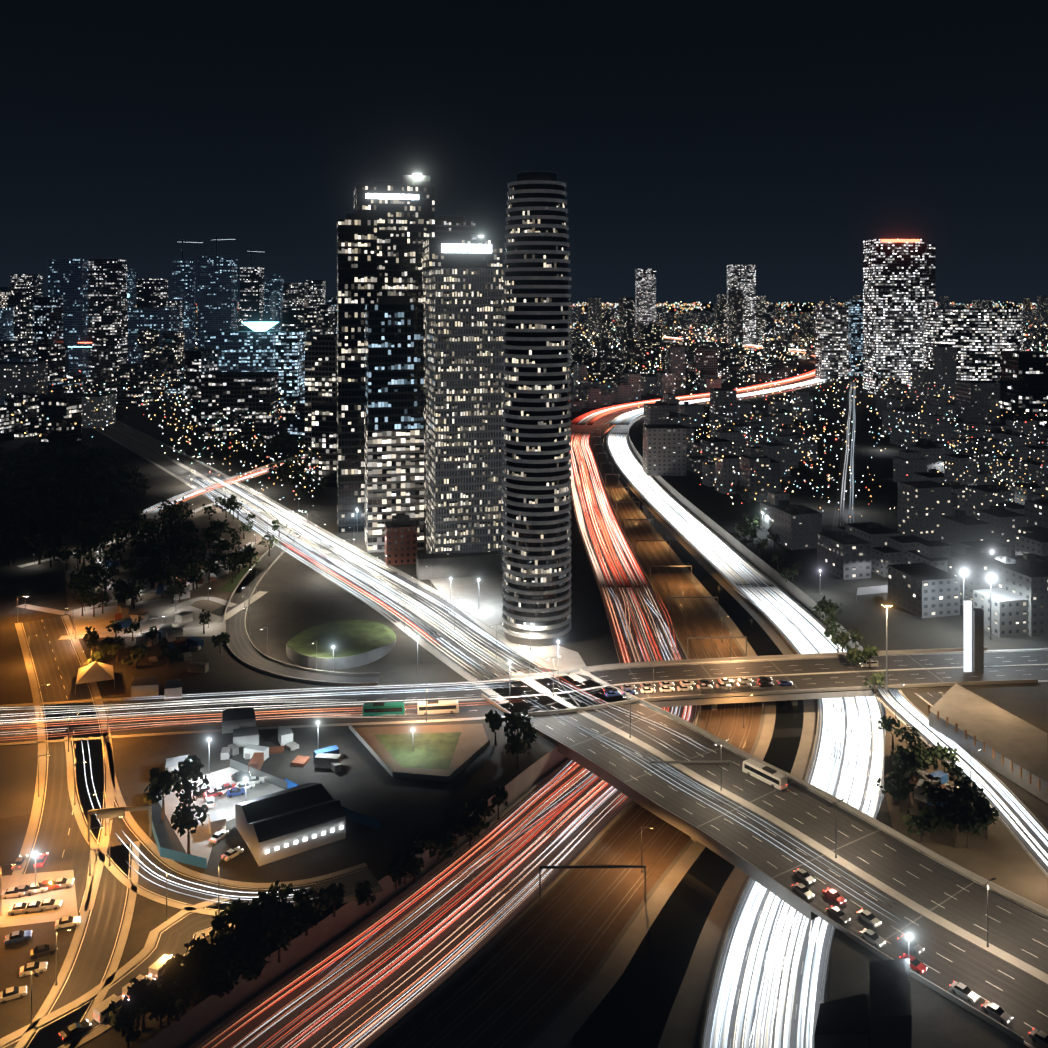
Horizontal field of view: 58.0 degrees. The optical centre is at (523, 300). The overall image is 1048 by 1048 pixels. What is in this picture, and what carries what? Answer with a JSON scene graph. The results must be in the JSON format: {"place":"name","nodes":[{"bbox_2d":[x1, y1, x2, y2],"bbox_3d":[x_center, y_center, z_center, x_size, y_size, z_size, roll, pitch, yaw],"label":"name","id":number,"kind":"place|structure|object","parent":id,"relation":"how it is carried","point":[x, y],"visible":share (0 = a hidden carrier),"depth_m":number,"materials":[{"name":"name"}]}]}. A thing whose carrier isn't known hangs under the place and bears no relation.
{"place":"outdoors","nodes":[
{"label":"outdoors","id":0,"kind":"place"},
{"bbox_2d":[0,303,1047,1047],"bbox_3d":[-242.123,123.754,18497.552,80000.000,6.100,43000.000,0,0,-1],"label":"ground","id":1,"kind":"structure","parent":0,"point":[642,977],"depth_m":252.89,"materials":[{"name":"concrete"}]},
{"bbox_2d":[0,986,26,1002],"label":"vehicle","id":2,"kind":"object","parent":1,"relation":"on","point":[10,993],"visible":1,"depth_m":163.24,"materials":[{"name":"grey paint"}]},
{"bbox_2d":[5,930,31,944],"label":"vehicle","id":3,"kind":"object","parent":1,"relation":"on","point":[15,936],"visible":1,"depth_m":177.78,"materials":[{"name":"blue paint"}]},
{"bbox_2d":[19,962,47,977],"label":"vehicle","id":4,"kind":"object","parent":1,"relation":"on","point":[37,967],"visible":1,"depth_m":169.35,"materials":[{"name":"grey paint"}]},
{"bbox_2d":[30,967,38,1027],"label":"lamp","id":5,"kind":"object","parent":1,"relation":"on","point":[36,975],"visible":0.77,"depth_m":156.80,"materials":[{"name":"grey"}]},
{"bbox_2d":[30,943,55,959],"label":"vehicle","id":6,"kind":"object","parent":1,"relation":"on","point":[40,951],"visible":0.96,"depth_m":173.91,"materials":[{"name":"grey paint"}]},
{"bbox_2d":[55,928,72,985],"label":"lamp","id":7,"kind":"object","parent":1,"relation":"on","point":[56,983],"visible":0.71,"depth_m":166.39,"materials":[{"name":"grey"}]},
{"bbox_2d":[97,706,108,741],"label":"lamp","id":8,"kind":"object","parent":1,"relation":"on","point":[107,724],"visible":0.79,"depth_m":258.11,"materials":[{"name":"grey"}]},
{"bbox_2d":[16,502,268,639],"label":"park paths","id":9,"kind":"structure","parent":1,"relation":"on","point":[159,621],"depth_m":371.42,"materials":[{"name":"concrete"}]},
{"bbox_2d":[165,869,175,920],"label":"lamp","id":10,"kind":"object","parent":1,"relation":"on","point":[173,873],"visible":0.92,"depth_m":183.80,"materials":[{"name":"grey"}]},
{"bbox_2d":[221,847,243,860],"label":"vehicle","id":11,"kind":"object","parent":1,"relation":"on","point":[229,854],"visible":0.94,"depth_m":204.48,"materials":[{"name":"white paint"}]},
{"bbox_2d":[260,627,267,655],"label":"lamp","id":12,"kind":"object","parent":1,"relation":"on","point":[267,639],"visible":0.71,"depth_m":320.38,"materials":[{"name":"grey"}]},
{"bbox_2d":[222,526,379,685],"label":"loop ramp","id":13,"kind":"structure","parent":1,"relation":"on","point":[242,649],"depth_m":322.50,"materials":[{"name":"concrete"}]},
{"bbox_2d":[312,640,316,669],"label":"lamp","id":14,"kind":"object","parent":1,"relation":"on","point":[316,653],"visible":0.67,"depth_m":307.59,"materials":[{"name":"grey"}]},
{"bbox_2d":[286,620,395,669],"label":"round lawn","id":15,"kind":"structure","parent":1,"relation":"on","point":[356,643],"depth_m":324.57,"materials":[{"name":"green plant"}]},
{"bbox_2d":[337,175,503,579],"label":"skyscrapers","id":16,"kind":"structure","parent":1,"relation":"on","point":[420,366],"depth_m":454.03,"materials":[{"name":"black glass"}]},
{"bbox_2d":[426,683,426,720],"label":"lamp","id":17,"kind":"object","parent":1,"relation":"on","point":[426,702],"visible":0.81,"depth_m":270.79,"materials":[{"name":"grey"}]},
{"bbox_2d":[0,389,998,1047],"bbox_3d":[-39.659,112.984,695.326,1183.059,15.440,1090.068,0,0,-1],"label":"trees","id":18,"kind":"object","parent":1,"relation":"on","point":[244,947],"visible":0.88,"depth_m":288.31,"materials":[{"name":"green plant"}]},
{"bbox_2d":[33,174,993,957],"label":"flood lights","id":19,"kind":"object","parent":1,"relation":"on","point":[417,672],"visible":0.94,"depth_m":304.88,"materials":[{"name":"grey metal"}]},
{"bbox_2d":[0,236,1047,636],"bbox_3d":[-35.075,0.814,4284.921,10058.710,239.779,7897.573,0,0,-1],"label":"city","id":20,"kind":"object","parent":1,"relation":"on","point":[260,356],"visible":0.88,"depth_m":995.68,"materials":[{"name":"black glass"}]},
{"bbox_2d":[0,496,1047,927],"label":"ground patches","id":21,"kind":"object","parent":1,"relation":"on","point":[1004,858],"visible":0.44,"depth_m":251.82,"materials":[{"name":"concrete"}]},
{"bbox_2d":[0,863,15,915],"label":"lamp","id":22,"kind":"object","parent":21,"relation":"on","point":[0,888],"visible":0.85,"depth_m":185.23,"materials":[{"name":"grey"}]},
{"bbox_2d":[1,887,24,898],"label":"vehicle","id":23,"kind":"object","parent":21,"relation":"on","point":[10,892],"visible":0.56,"depth_m":190.84,"materials":[{"name":"grey paint"}]},
{"bbox_2d":[8,902,28,915],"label":"vehicle","id":24,"kind":"object","parent":21,"relation":"on","point":[16,908],"visible":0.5,"depth_m":185.83,"materials":[{"name":"white paint"}]},
{"bbox_2d":[16,885,34,895],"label":"vehicle","id":25,"kind":"object","parent":21,"relation":"on","point":[22,888],"visible":0.52,"depth_m":191.60,"materials":[{"name":"grey paint"}]},
{"bbox_2d":[22,901,45,913],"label":"vehicle","id":26,"kind":"object","parent":21,"relation":"on","point":[32,906],"visible":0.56,"depth_m":186.40,"materials":[{"name":"grey paint"}]},
{"bbox_2d":[27,882,46,892],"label":"vehicle","id":27,"kind":"object","parent":21,"relation":"on","point":[36,888],"visible":0.54,"depth_m":192.40,"materials":[{"name":"white paint"}]},
{"bbox_2d":[38,754,50,796],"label":"lamp","id":28,"kind":"object","parent":21,"relation":"on","point":[38,773],"visible":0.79,"depth_m":229.59,"materials":[{"name":"grey"}]},
{"bbox_2d":[40,880,59,889],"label":"vehicle","id":29,"kind":"object","parent":21,"relation":"on","point":[48,884],"visible":0.5,"depth_m":193.38,"materials":[{"name":"red paint"}]},
{"bbox_2d":[39,898,62,909],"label":"vehicle","id":30,"kind":"object","parent":21,"relation":"on","point":[51,903],"visible":0.73,"depth_m":187.31,"materials":[{"name":"white paint"}]},
{"bbox_2d":[52,877,73,889],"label":"vehicle","id":31,"kind":"object","parent":21,"relation":"on","point":[64,882],"visible":0.71,"depth_m":194.19,"materials":[{"name":"grey paint"}]},
{"bbox_2d":[196,785,214,794],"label":"vehicle","id":32,"kind":"object","parent":21,"relation":"on","point":[206,788],"visible":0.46,"depth_m":231.39,"materials":[{"name":"grey paint"}]},
{"bbox_2d":[205,796,213,807],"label":"vehicle","id":33,"kind":"object","parent":21,"relation":"on","point":[209,801],"visible":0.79,"depth_m":225.11,"materials":[{"name":"white paint"}]},
{"bbox_2d":[203,789,222,798],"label":"vehicle","id":34,"kind":"object","parent":21,"relation":"on","point":[211,792],"visible":0.77,"depth_m":229.50,"materials":[{"name":"red paint"}]},
{"bbox_2d":[209,829,228,843],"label":"vehicle","id":35,"kind":"object","parent":21,"relation":"on","point":[216,837],"visible":1,"depth_m":210.92,"materials":[{"name":"white paint"}]},
{"bbox_2d":[215,786,230,792],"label":"vehicle","id":36,"kind":"object","parent":21,"relation":"on","point":[220,789],"visible":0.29,"depth_m":230.93,"materials":[{"name":"white paint"}]},
{"bbox_2d":[222,783,236,788],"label":"vehicle","id":37,"kind":"object","parent":21,"relation":"on","point":[227,786],"visible":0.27,"depth_m":232.44,"materials":[{"name":"red paint"}]},
{"bbox_2d":[227,787,244,796],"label":"vehicle","id":38,"kind":"object","parent":21,"relation":"on","point":[231,792],"visible":0.96,"depth_m":230.24,"materials":[{"name":"blue paint"}]},
{"bbox_2d":[231,771,249,780],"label":"vehicle","id":39,"kind":"object","parent":21,"relation":"on","point":[236,776],"visible":0.96,"depth_m":238.21,"materials":[{"name":"grey paint"}]},
{"bbox_2d":[235,782,254,788],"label":"vehicle","id":40,"kind":"object","parent":21,"relation":"on","point":[250,785],"visible":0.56,"depth_m":233.27,"materials":[{"name":"white paint"}]},
{"bbox_2d":[246,776,263,783],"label":"vehicle","id":41,"kind":"object","parent":21,"relation":"on","point":[255,779],"visible":0.71,"depth_m":235.82,"materials":[{"name":"white paint"}]},
{"bbox_2d":[185,344,885,1047],"bbox_3d":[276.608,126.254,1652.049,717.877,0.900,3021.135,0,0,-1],"label":"highway","id":42,"kind":"structure","parent":1,"relation":"on","point":[513,916],"depth_m":196.32,"materials":[{"name":"asphalt"}]},
{"bbox_2d":[502,171,570,646],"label":"round tower","id":43,"kind":"structure","parent":1,"relation":"on","point":[536,463],"depth_m":331.02,"materials":[{"name":"black glass"}]},
{"bbox_2d":[65,529,1047,1047],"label":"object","id":44,"kind":"object","parent":1,"relation":"on","point":[291,819],"visible":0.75,"depth_m":236.70,"materials":[{"name":"grey"}]},
{"bbox_2d":[393,385,806,1047],"bbox_3d":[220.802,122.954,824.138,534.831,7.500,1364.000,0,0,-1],"label":"railway","id":45,"kind":"object","parent":1,"relation":"on","point":[635,865],"visible":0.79,"depth_m":213.65,"materials":[{"name":"brown metal"}]},
{"bbox_2d":[641,827,653,872],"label":"lamp","id":46,"kind":"object","parent":1,"relation":"on","point":[641,846],"visible":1,"depth_m":209.45,"materials":[{"name":"grey"}]},
{"bbox_2d":[0,381,1047,1047],"bbox_3d":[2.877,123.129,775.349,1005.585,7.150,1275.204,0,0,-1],"label":"roads","id":47,"kind":"structure","parent":0,"point":[956,917],"depth_m":234.06,"materials":[{"name":"asphalt"}]},
{"bbox_2d":[12,855,27,869],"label":"vehicle","id":48,"kind":"object","parent":47,"relation":"on","point":[20,861],"visible":0.96,"depth_m":200.89,"materials":[{"name":"grey paint"}]},
{"bbox_2d":[34,853,48,867],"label":"vehicle","id":49,"kind":"object","parent":47,"relation":"on","point":[41,860],"visible":0.83,"depth_m":201.71,"materials":[{"name":"red paint"}]},
{"bbox_2d":[55,916,80,928],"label":"vehicle","id":50,"kind":"object","parent":47,"relation":"on","point":[65,921],"visible":0.94,"depth_m":182.01,"materials":[{"name":"white paint"}]},
{"bbox_2d":[68,713,79,751],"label":"lamp","id":51,"kind":"object","parent":47,"relation":"on","point":[68,729],"visible":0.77,"depth_m":252.54,"materials":[{"name":"grey"}]},
{"bbox_2d":[59,1020,90,1042],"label":"vehicle","id":52,"kind":"object","parent":47,"relation":"on","point":[69,1033],"visible":1,"depth_m":154.89,"materials":[{"name":"grey paint"}]},
{"bbox_2d":[74,761,86,804],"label":"lamp","id":53,"kind":"object","parent":47,"relation":"on","point":[74,781],"visible":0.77,"depth_m":225.87,"materials":[{"name":"grey"}]},
{"bbox_2d":[89,826,103,875],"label":"lamp","id":54,"kind":"object","parent":47,"relation":"on","point":[90,855],"visible":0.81,"depth_m":198.12,"materials":[{"name":"grey"}]},
{"bbox_2d":[93,791,106,835],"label":"lamp","id":55,"kind":"object","parent":47,"relation":"on","point":[105,807],"visible":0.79,"depth_m":212.96,"materials":[{"name":"grey"}]},
{"bbox_2d":[93,994,128,1022],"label":"vehicle","id":56,"kind":"object","parent":47,"relation":"on","point":[101,1011],"visible":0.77,"depth_m":158.48,"materials":[{"name":"white paint"}]},
{"bbox_2d":[109,815,122,865],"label":"lamp","id":57,"kind":"object","parent":47,"relation":"on","point":[109,838],"visible":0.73,"depth_m":201.47,"materials":[{"name":"grey"}]},
{"bbox_2d":[122,974,155,1000],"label":"vehicle","id":58,"kind":"object","parent":47,"relation":"on","point":[125,989],"visible":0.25,"depth_m":165.30,"materials":[{"name":"white paint"}]},
{"bbox_2d":[149,954,174,980],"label":"vehicle","id":59,"kind":"object","parent":47,"relation":"on","point":[156,970],"visible":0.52,"depth_m":168.24,"materials":[{"name":"white paint"}]},
{"bbox_2d":[218,856,225,913],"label":"lamp","id":60,"kind":"object","parent":47,"relation":"on","point":[224,857],"visible":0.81,"depth_m":185.76,"materials":[{"name":"grey"}]},
{"bbox_2d":[363,702,404,716],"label":"vehicle","id":61,"kind":"object","parent":47,"relation":"on","point":[384,709],"visible":0.9,"depth_m":273.99,"materials":[{"name":"teal paint"}]},
{"bbox_2d":[418,700,458,714],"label":"vehicle","id":62,"kind":"object","parent":47,"relation":"on","point":[441,706],"visible":0.88,"depth_m":275.56,"materials":[{"name":"white paint"}]},
{"bbox_2d":[489,623,502,660],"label":"lamp","id":63,"kind":"object","parent":47,"relation":"on","point":[496,640],"visible":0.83,"depth_m":316.56,"materials":[{"name":"grey"}]},
{"bbox_2d":[0,337,1047,1047],"bbox_3d":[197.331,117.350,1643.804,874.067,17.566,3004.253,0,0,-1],"label":"light trails","id":64,"kind":"object","parent":47,"relation":"on","point":[714,549],"visible":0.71,"depth_m":260.97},
{"bbox_2d":[546,655,560,695],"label":"lamp","id":65,"kind":"object","parent":47,"relation":"on","point":[553,672],"visible":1,"depth_m":287.83,"materials":[{"name":"grey"}]},
{"bbox_2d":[603,686,616,692],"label":"vehicle","id":66,"kind":"object","parent":47,"relation":"on","point":[607,689],"visible":0.75,"depth_m":291.08,"materials":[{"name":"grey paint"}]},
{"bbox_2d":[605,691,619,697],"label":"vehicle","id":67,"kind":"object","parent":47,"relation":"on","point":[609,694],"visible":0.96,"depth_m":287.69,"materials":[{"name":"blue paint"}]},
{"bbox_2d":[621,684,635,689],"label":"vehicle","id":68,"kind":"object","parent":47,"relation":"on","point":[627,686],"visible":0.81,"depth_m":292.73,"materials":[{"name":"grey paint"}]},
{"bbox_2d":[621,689,636,694],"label":"vehicle","id":69,"kind":"object","parent":47,"relation":"on","point":[629,691],"visible":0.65,"depth_m":289.14,"materials":[{"name":"blue paint"}]},
{"bbox_2d":[623,692,637,737],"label":"lamp","id":70,"kind":"object","parent":47,"relation":"on","point":[630,714],"visible":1,"depth_m":260.63,"materials":[{"name":"grey"}]},
{"bbox_2d":[640,687,655,693],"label":"vehicle","id":71,"kind":"object","parent":47,"relation":"on","point":[644,690],"visible":0.9,"depth_m":290.19,"materials":[{"name":"white paint"}]},
{"bbox_2d":[641,682,655,688],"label":"vehicle","id":72,"kind":"object","parent":47,"relation":"on","point":[647,684],"visible":0.71,"depth_m":293.78,"materials":[{"name":"grey paint"}]},
{"bbox_2d":[659,686,674,692],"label":"vehicle","id":73,"kind":"object","parent":47,"relation":"on","point":[663,689],"visible":0.96,"depth_m":291.14,"materials":[{"name":"white paint"}]},
{"bbox_2d":[660,681,674,686],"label":"vehicle","id":74,"kind":"object","parent":47,"relation":"on","point":[667,683],"visible":0.94,"depth_m":294.91,"materials":[{"name":"grey paint"}]},
{"bbox_2d":[677,685,692,691],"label":"vehicle","id":75,"kind":"object","parent":47,"relation":"on","point":[681,688],"visible":0.98,"depth_m":291.79,"materials":[{"name":"white paint"}]},
{"bbox_2d":[680,680,694,685],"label":"vehicle","id":76,"kind":"object","parent":47,"relation":"on","point":[687,683],"visible":0.92,"depth_m":295.65,"materials":[{"name":"white paint"}]},
{"bbox_2d":[697,683,712,689],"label":"vehicle","id":77,"kind":"object","parent":47,"relation":"on","point":[703,686],"visible":0.79,"depth_m":292.94,"materials":[{"name":"white paint"}]},
{"bbox_2d":[698,679,713,684],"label":"vehicle","id":78,"kind":"object","parent":47,"relation":"on","point":[705,681],"visible":0.81,"depth_m":296.51,"materials":[{"name":"grey paint"}]},
{"bbox_2d":[713,739,728,790],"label":"lamp","id":79,"kind":"object","parent":47,"relation":"on","point":[721,764],"visible":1,"depth_m":232.59,"materials":[{"name":"grey"}]},
{"bbox_2d":[716,683,730,688],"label":"vehicle","id":80,"kind":"object","parent":47,"relation":"on","point":[721,685],"visible":0.92,"depth_m":293.50,"materials":[{"name":"white paint"}]},
{"bbox_2d":[719,678,733,683],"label":"vehicle","id":81,"kind":"object","parent":47,"relation":"on","point":[725,680],"visible":0.92,"depth_m":297.26,"materials":[{"name":"white paint"}]},
{"bbox_2d":[736,682,751,687],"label":"vehicle","id":82,"kind":"object","parent":47,"relation":"on","point":[742,684],"visible":1,"depth_m":294.33,"materials":[{"name":"grey paint"}]},
{"bbox_2d":[738,677,752,682],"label":"vehicle","id":83,"kind":"object","parent":47,"relation":"on","point":[745,679],"visible":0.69,"depth_m":297.86,"materials":[{"name":"white paint"}]},
{"bbox_2d":[742,758,786,789],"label":"vehicle","id":84,"kind":"object","parent":47,"relation":"on","point":[773,778],"visible":1,"depth_m":236.28,"materials":[{"name":"white paint"}]},
{"bbox_2d":[757,676,771,681],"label":"vehicle","id":85,"kind":"object","parent":47,"relation":"on","point":[763,678],"visible":0.83,"depth_m":298.70,"materials":[{"name":"grey paint"}]},
{"bbox_2d":[758,681,772,686],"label":"vehicle","id":86,"kind":"object","parent":47,"relation":"on","point":[763,683],"visible":0.94,"depth_m":295.12,"materials":[{"name":"grey paint"}]},
{"bbox_2d":[777,679,792,685],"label":"vehicle","id":87,"kind":"object","parent":47,"relation":"on","point":[783,682],"visible":0.98,"depth_m":295.98,"materials":[{"name":"blue paint"}]},
{"bbox_2d":[792,882,814,899],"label":"vehicle","id":88,"kind":"object","parent":47,"relation":"on","point":[804,891],"visible":1,"depth_m":191.68,"materials":[{"name":"white paint"}]},
{"bbox_2d":[793,868,815,884],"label":"vehicle","id":89,"kind":"object","parent":47,"relation":"on","point":[804,875],"visible":1,"depth_m":196.58,"materials":[{"name":"grey paint"}]},
{"bbox_2d":[823,888,845,905],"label":"vehicle","id":90,"kind":"object","parent":47,"relation":"on","point":[835,896],"visible":1,"depth_m":189.92,"materials":[{"name":"red paint"}]},
{"bbox_2d":[827,799,844,857],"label":"lamp","id":91,"kind":"object","parent":47,"relation":"on","point":[835,829],"visible":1,"depth_m":204.43,"materials":[{"name":"grey"}]},
{"bbox_2d":[826,906,850,923],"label":"vehicle","id":92,"kind":"object","parent":47,"relation":"on","point":[840,915],"visible":0.98,"depth_m":184.25,"materials":[{"name":"grey paint"}]},
{"bbox_2d":[860,659,877,667],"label":"vehicle","id":93,"kind":"object","parent":47,"relation":"on","point":[864,664],"visible":0.96,"depth_m":310.73,"materials":[{"name":"grey paint"}]},
{"bbox_2d":[856,909,881,927],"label":"vehicle","id":94,"kind":"object","parent":47,"relation":"on","point":[867,916],"visible":1,"depth_m":183.28,"materials":[{"name":"white paint"}]},
{"bbox_2d":[860,929,885,947],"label":"vehicle","id":95,"kind":"object","parent":47,"relation":"on","point":[874,938],"visible":1,"depth_m":177.55,"materials":[{"name":"grey paint"}]},
{"bbox_2d":[897,935,923,954],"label":"vehicle","id":96,"kind":"object","parent":47,"relation":"on","point":[914,947],"visible":0.9,"depth_m":175.71,"materials":[{"name":"grey paint"}]},
{"bbox_2d":[900,953,927,973],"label":"vehicle","id":97,"kind":"object","parent":47,"relation":"on","point":[917,965],"visible":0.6,"depth_m":170.41,"materials":[{"name":"red paint"}]},
{"bbox_2d":[949,981,978,1002],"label":"vehicle","id":98,"kind":"object","parent":47,"relation":"on","point":[964,991],"visible":1,"depth_m":163.72,"materials":[{"name":"grey paint"}]},
{"bbox_2d":[980,877,995,946],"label":"lamp","id":99,"kind":"object","parent":47,"relation":"on","point":[982,887],"visible":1,"depth_m":176.26,"materials":[{"name":"grey"}]},
{"bbox_2d":[981,1001,1012,1024],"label":"vehicle","id":100,"kind":"object","parent":47,"relation":"on","point":[997,1012],"visible":1,"depth_m":158.97,"materials":[{"name":"grey paint"}]},
{"bbox_2d":[1029,1028,1047,1047],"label":"vehicle","id":101,"kind":"object","parent":47,"relation":"on","point":[1039,1036],"visible":0.94,"depth_m":153.55,"materials":[{"name":"grey paint"}]},
{"bbox_2d":[0,0,1047,302],"label":"sky","id":102,"kind":"structure","parent":0,"point":[688,140],"materials":[{"name":"black"}]},
{"bbox_2d":[1,301,1047,516],"bbox_3d":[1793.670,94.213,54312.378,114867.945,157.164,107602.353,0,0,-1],"label":"city lights","id":103,"kind":"object","parent":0,"point":[660,304],"visible":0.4,"depth_m":991.86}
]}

